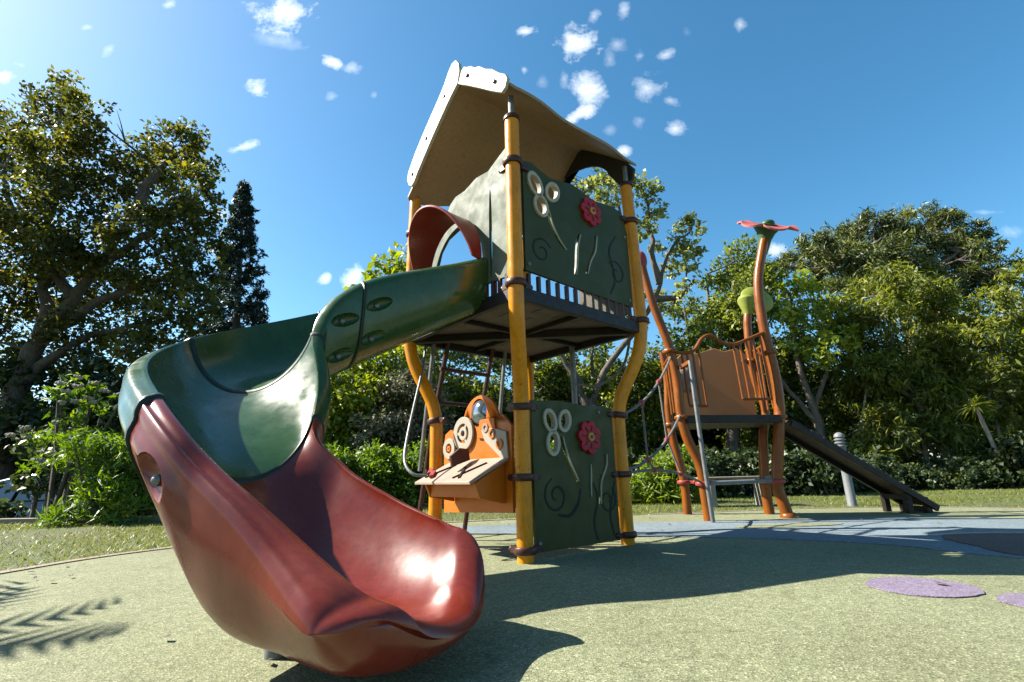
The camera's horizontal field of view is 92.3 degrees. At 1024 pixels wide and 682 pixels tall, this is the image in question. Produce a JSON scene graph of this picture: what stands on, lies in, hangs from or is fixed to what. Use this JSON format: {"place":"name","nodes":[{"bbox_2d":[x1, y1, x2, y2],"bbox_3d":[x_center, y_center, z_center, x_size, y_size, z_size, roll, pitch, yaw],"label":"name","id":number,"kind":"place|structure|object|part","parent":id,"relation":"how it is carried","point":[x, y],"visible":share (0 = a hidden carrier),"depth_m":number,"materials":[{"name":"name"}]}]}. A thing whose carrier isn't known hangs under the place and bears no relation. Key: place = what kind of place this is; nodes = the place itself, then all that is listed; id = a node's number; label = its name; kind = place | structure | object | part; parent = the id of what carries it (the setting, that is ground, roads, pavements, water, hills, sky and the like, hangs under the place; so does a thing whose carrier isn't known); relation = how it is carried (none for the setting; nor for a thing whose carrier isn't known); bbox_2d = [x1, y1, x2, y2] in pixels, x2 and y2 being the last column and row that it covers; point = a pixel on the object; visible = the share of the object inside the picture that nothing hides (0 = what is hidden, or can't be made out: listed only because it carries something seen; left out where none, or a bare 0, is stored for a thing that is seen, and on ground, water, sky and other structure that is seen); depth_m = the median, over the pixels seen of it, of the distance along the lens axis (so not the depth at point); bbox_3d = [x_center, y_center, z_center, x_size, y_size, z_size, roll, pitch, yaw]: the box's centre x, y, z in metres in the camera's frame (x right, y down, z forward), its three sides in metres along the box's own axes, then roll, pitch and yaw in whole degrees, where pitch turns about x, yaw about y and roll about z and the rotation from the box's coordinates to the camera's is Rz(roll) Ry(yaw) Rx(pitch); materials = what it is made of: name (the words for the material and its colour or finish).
{"place":"outdoors","nodes":[
{"label":"outdoors","id":0,"kind":"place"},
{"bbox_2d":[0,508,1023,681],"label":"rubber surface","id":1,"kind":"object","parent":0,"point":[672,609],"visible":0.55,"depth_m":1.45,"materials":[{"name":"green rubber"}]},
{"bbox_2d":[118,60,648,677],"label":"play tower","id":2,"kind":"structure","parent":1,"relation":"on","point":[290,536],"depth_m":2.44,"materials":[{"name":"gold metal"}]},
{"bbox_2d":[625,356,701,482],"bbox_3d":[1.104,0.531,3.757,0.142,1.137,1.546,-12,-18,35],"label":"rope net","id":3,"kind":"object","parent":2,"relation":"attached to","point":[647,459],"visible":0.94,"depth_m":3.67,"materials":[{"name":"red fabric"}]},
{"bbox_2d":[0,508,1023,673],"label":"leaf litter","id":4,"kind":"object","parent":1,"relation":"on","point":[168,635],"visible":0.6,"depth_m":2.16,"materials":[{"name":"brown plant"}]},
{"bbox_2d":[457,518,1023,558],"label":"blue rubber wave","id":5,"kind":"object","parent":1,"relation":"on","point":[909,532],"visible":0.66,"depth_m":3.32,"materials":[{"name":"blue rubber"}]},
{"bbox_2d":[735,523,842,527],"bbox_3d":[2.033,1.352,3.610,0.836,0.003,0.214,-1,-15,0],"label":"pale rubber patch","id":6,"kind":"object","parent":5,"relation":"on","point":[785,525],"visible":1,"depth_m":3.59,"materials":[{"name":"beige rubber"}]},
{"bbox_2d":[928,532,1023,535],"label":"cream rubber line","id":7,"kind":"object","parent":5,"relation":"on","point":[972,532],"visible":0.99,"depth_m":2.97,"materials":[{"name":"beige rubber"}]},
{"bbox_2d":[941,533,1023,555],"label":"brown rubber patch","id":8,"kind":"object","parent":5,"relation":"on","point":[1011,543],"visible":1,"depth_m":2.66,"materials":[{"name":"rubber"}]},
{"bbox_2d":[640,219,939,522],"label":"flower tower","id":9,"kind":"structure","parent":1,"relation":"on","point":[713,388],"depth_m":4.59,"materials":[{"name":"orange wood"}]},
{"bbox_2d":[865,577,984,597],"bbox_3d":[1.442,0.862,1.729,0.338,0.003,0.314,-1,-15,0],"label":"purple rubber spot","id":10,"kind":"object","parent":1,"relation":"on","point":[922,587],"visible":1,"depth_m":1.71,"materials":[{"name":"purple rubber"}]},
{"bbox_2d":[996,593,1023,606],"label":"purple rubber spot","id":11,"kind":"object","parent":1,"relation":"on","point":[1016,599],"visible":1,"depth_m":1.54,"materials":[{"name":"purple rubber"}]},
{"bbox_2d":[0,487,1023,570],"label":"lawn","id":12,"kind":"structure","parent":0,"point":[27,538],"depth_m":4.75,"materials":[{"name":"green plant"}]},
{"bbox_2d":[0,498,29,517],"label":"shrub","id":13,"kind":"object","parent":12,"relation":"on","point":[9,510],"visible":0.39,"depth_m":7.23,"materials":[{"name":"green plant"}]},
{"bbox_2d":[0,425,88,517],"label":"shrub","id":14,"kind":"object","parent":12,"relation":"on","point":[40,488],"visible":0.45,"depth_m":6.66,"materials":[{"name":"green plant"}]},
{"bbox_2d":[4,370,119,516],"bbox_3d":[-5.411,1.287,6.111,1.488,1.938,0.715,-1,-15,0],"label":"flowering bush","id":15,"kind":"object","parent":12,"relation":"on","point":[64,489],"visible":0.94,"depth_m":6.04,"materials":[{"name":"green plant"}]},
{"bbox_2d":[0,516,160,523],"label":"kerb","id":16,"kind":"structure","parent":12,"relation":"on","point":[28,520],"depth_m":5.72,"materials":[{"name":"stone"}]},
{"bbox_2d":[32,425,158,527],"bbox_3d":[-4.553,1.590,5.559,1.251,1.328,0.975,-1,-15,0],"label":"shrub","id":17,"kind":"object","parent":12,"relation":"on","point":[99,484],"visible":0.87,"depth_m":5.44,"materials":[{"name":"green plant"}]},
{"bbox_2d":[0,64,234,479],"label":"spreading tree","id":18,"kind":"object","parent":12,"relation":"on","point":[50,265],"visible":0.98,"depth_m":13.67,"materials":[{"name":"green plant"}]},
{"bbox_2d":[117,474,155,515],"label":"shrub","id":19,"kind":"object","parent":12,"relation":"on","point":[152,512],"visible":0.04,"depth_m":6.74,"materials":[{"name":"green plant"}]},
{"bbox_2d":[181,179,270,340],"bbox_3d":[-11.188,-0.406,21.078,5.517,14.681,5.633,-6,-16,17],"label":"conifer","id":20,"kind":"object","parent":12,"relation":"on","point":[248,310],"visible":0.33,"depth_m":21.29,"materials":[{"name":"green plant"}]},
{"bbox_2d":[0,518,515,574],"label":"edging","id":21,"kind":"object","parent":12,"relation":"on","point":[63,562],"visible":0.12,"depth_m":2.86,"materials":[{"name":"stone"}]},
{"bbox_2d":[323,345,423,454],"bbox_3d":[-2.522,1.637,8.395,2.474,3.570,1.973,-1,-15,0],"label":"yellow green bush","id":22,"kind":"object","parent":12,"relation":"on","point":[348,387],"visible":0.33,"depth_m":8.14,"materials":[{"name":"green plant"}]},
{"bbox_2d":[343,241,430,375],"bbox_3d":[-2.385,0.499,9.643,1.933,5.224,1.352,-1,-15,0],"label":"bright tree","id":23,"kind":"object","parent":12,"relation":"on","point":[396,267],"visible":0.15,"depth_m":9.97,"materials":[{"name":"green plant"}]},
{"bbox_2d":[337,360,455,495],"bbox_3d":[-2.000,1.742,8.277,1.925,2.704,1.771,5,-16,-22],"label":"twiggy bush","id":24,"kind":"object","parent":12,"relation":"on","point":[384,426],"visible":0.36,"depth_m":8.02,"materials":[{"name":"green plant"}]},
{"bbox_2d":[325,436,603,508],"bbox_3d":[-1.008,1.930,6.944,4.828,1.184,0.892,-1,-15,0],"label":"hedge","id":25,"kind":"object","parent":12,"relation":"on","point":[381,468],"visible":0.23,"depth_m":6.81,"materials":[{"name":"green plant"}]},
{"bbox_2d":[15,374,960,475],"bbox_3d":[1.131,5.659,27.136,64.884,8.709,8.542,-1,-15,0],"label":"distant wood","id":26,"kind":"object","parent":12,"relation":"on","point":[483,382],"depth_m":26.05,"materials":[{"name":"green plant"}]},
{"bbox_2d":[0,329,1023,474],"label":"undergrowth","id":27,"kind":"object","parent":12,"relation":"on","point":[35,412],"visible":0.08,"depth_m":12.67,"materials":[{"name":"green plant"}]},
{"bbox_2d":[419,316,669,464],"bbox_3d":[0.666,1.381,11.203,5.965,4.316,2.915,-1,-15,0],"label":"dense tree","id":28,"kind":"object","parent":12,"relation":"on","point":[549,376],"visible":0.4,"depth_m":10.83,"materials":[{"name":"green plant"}]},
{"bbox_2d":[601,444,653,499],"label":"shrub","id":29,"kind":"object","parent":12,"relation":"on","point":[632,457],"visible":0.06,"depth_m":7.71,"materials":[{"name":"green plant"}]},
{"bbox_2d":[559,167,708,475],"bbox_3d":[2.625,-0.689,10.463,3.750,7.754,1.730,-1,-15,0],"label":"open crowned tree","id":30,"kind":"object","parent":12,"relation":"on","point":[594,182],"visible":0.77,"depth_m":10.82,"materials":[{"name":"green plant"}]},
{"bbox_2d":[630,443,700,504],"bbox_3d":[1.976,1.922,6.754,1.508,1.060,1.000,-1,-15,0],"label":"shrub","id":31,"kind":"object","parent":12,"relation":"on","point":[662,487],"visible":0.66,"depth_m":6.56,"materials":[{"name":"green plant"}]},
{"bbox_2d":[660,444,723,490],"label":"shrub","id":32,"kind":"object","parent":12,"relation":"on","point":[711,469],"visible":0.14,"depth_m":7.45,"materials":[{"name":"green plant"}]},
{"bbox_2d":[690,446,758,498],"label":"shrub","id":33,"kind":"object","parent":12,"relation":"on","point":[728,462],"visible":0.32,"depth_m":7.73,"materials":[{"name":"green plant"}]},
{"bbox_2d":[694,476,762,507],"bbox_3d":[2.664,1.800,5.875,0.850,0.349,0.325,-1,-15,0],"label":"park bench","id":34,"kind":"object","parent":12,"relation":"on","point":[757,493],"visible":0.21,"depth_m":5.76,"materials":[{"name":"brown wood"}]},
{"bbox_2d":[627,232,833,479],"bbox_3d":[4.817,0.512,11.312,4.540,6.612,3.062,-1,-15,0],"label":"dense tree","id":35,"kind":"object","parent":12,"relation":"on","point":[722,316],"visible":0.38,"depth_m":11.16,"materials":[{"name":"green plant"}]},
{"bbox_2d":[730,445,795,495],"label":"shrub","id":36,"kind":"object","parent":12,"relation":"on","point":[752,460],"visible":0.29,"depth_m":8.34,"materials":[{"name":"green plant"}]},
{"bbox_2d":[768,443,842,495],"bbox_3d":[4.656,2.056,7.809,1.285,1.005,0.942,-11,-18,32],"label":"shrub","id":37,"kind":"object","parent":12,"relation":"on","point":[799,465],"visible":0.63,"depth_m":7.64,"materials":[{"name":"green plant"}]},
{"bbox_2d":[772,268,866,438],"bbox_3d":[6.608,0.723,10.148,2.332,4.652,1.433,11,-19,-38],"label":"sunlit tree","id":38,"kind":"object","parent":12,"relation":"on","point":[826,335],"visible":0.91,"depth_m":10.10,"materials":[{"name":"green plant"}]},
{"bbox_2d":[647,507,1023,514],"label":"edging","id":39,"kind":"object","parent":12,"relation":"on","point":[839,507],"visible":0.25,"depth_m":4.95,"materials":[{"name":"stone"}]},
{"bbox_2d":[791,448,885,492],"bbox_3d":[5.302,2.171,8.217,1.302,1.072,1.139,-1,-15,0],"label":"shrub","id":40,"kind":"object","parent":12,"relation":"on","point":[857,485],"visible":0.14,"depth_m":7.87,"materials":[{"name":"green plant"}]},
{"bbox_2d":[833,432,858,506],"bbox_3d":[3.696,1.425,5.454,0.115,0.815,0.115,-1,-15,0],"label":"bollard lamp","id":41,"kind":"object","parent":12,"relation":"on","point":[839,439],"visible":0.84,"depth_m":5.39,"materials":[{"name":"silver metal"}]},
{"bbox_2d":[854,445,906,491],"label":"shrub","id":42,"kind":"object","parent":12,"relation":"on","point":[877,456],"visible":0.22,"depth_m":8.19,"materials":[{"name":"green plant"}]},
{"bbox_2d":[768,198,1023,460],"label":"umbrella pine","id":43,"kind":"object","parent":12,"relation":"on","point":[824,255],"visible":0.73,"depth_m":23.47,"materials":[{"name":"green plant"}]},
{"bbox_2d":[810,259,1001,479],"bbox_3d":[8.343,0.607,10.214,4.158,4.900,2.389,-1,-15,0],"label":"olive leaved tree","id":44,"kind":"object","parent":12,"relation":"on","point":[878,369],"visible":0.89,"depth_m":9.86,"materials":[{"name":"green plant"}]},
{"bbox_2d":[885,462,941,489],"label":"shrub","id":45,"kind":"object","parent":12,"relation":"on","point":[915,477],"visible":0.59,"depth_m":8.44,"materials":[{"name":"green plant"}]},
{"bbox_2d":[915,453,989,489],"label":"shrub","id":46,"kind":"object","parent":12,"relation":"on","point":[946,473],"visible":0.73,"depth_m":8.47,"materials":[{"name":"green plant"}]},
{"bbox_2d":[939,444,1023,488],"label":"shrub","id":47,"kind":"object","parent":12,"relation":"on","point":[991,466],"visible":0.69,"depth_m":8.23,"materials":[{"name":"green plant"}]},
{"bbox_2d":[951,395,1021,488],"bbox_3d":[8.280,1.724,8.376,1.260,1.601,0.750,-1,-15,0],"label":"cordyline","id":48,"kind":"object","parent":12,"relation":"on","point":[974,403],"visible":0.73,"depth_m":8.46,"materials":[{"name":"green plant"}]},
{"bbox_2d":[954,262,1023,457],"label":"slender tree","id":49,"kind":"object","parent":12,"relation":"on","point":[1005,333],"visible":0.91,"depth_m":9.20,"materials":[{"name":"green plant"}]},
{"bbox_2d":[983,430,1023,488],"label":"shrub","id":50,"kind":"object","parent":12,"relation":"on","point":[1015,443],"visible":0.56,"depth_m":8.15,"materials":[{"name":"green plant"}]},
{"bbox_2d":[0,0,1023,456],"label":"sky","id":51,"kind":"structure","parent":0,"point":[803,114],"materials":[{"name":"blue"}]},
{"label":"road","id":52,"kind":"structure","parent":0,"visible":0},
{"bbox_2d":[0,474,158,517],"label":"parked car","id":53,"kind":"object","parent":52,"relation":"on","point":[12,496],"visible":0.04,"depth_m":9.21,"materials":[{"name":"grey metal"}]},
{"bbox_3d":[-9.810,2.811,9.297,0.950,0.410,0.202,-1,-15,0],"label":"window","id":54,"kind":"part","parent":53,"relation":"part of","materials":[{"name":"blue glass"}]},
{"bbox_3d":[-8.495,2.775,9.300,1.520,0.420,0.206,-1,-15,0],"label":"window","id":55,"kind":"part","parent":53,"relation":"part of","materials":[{"name":"blue glass"}]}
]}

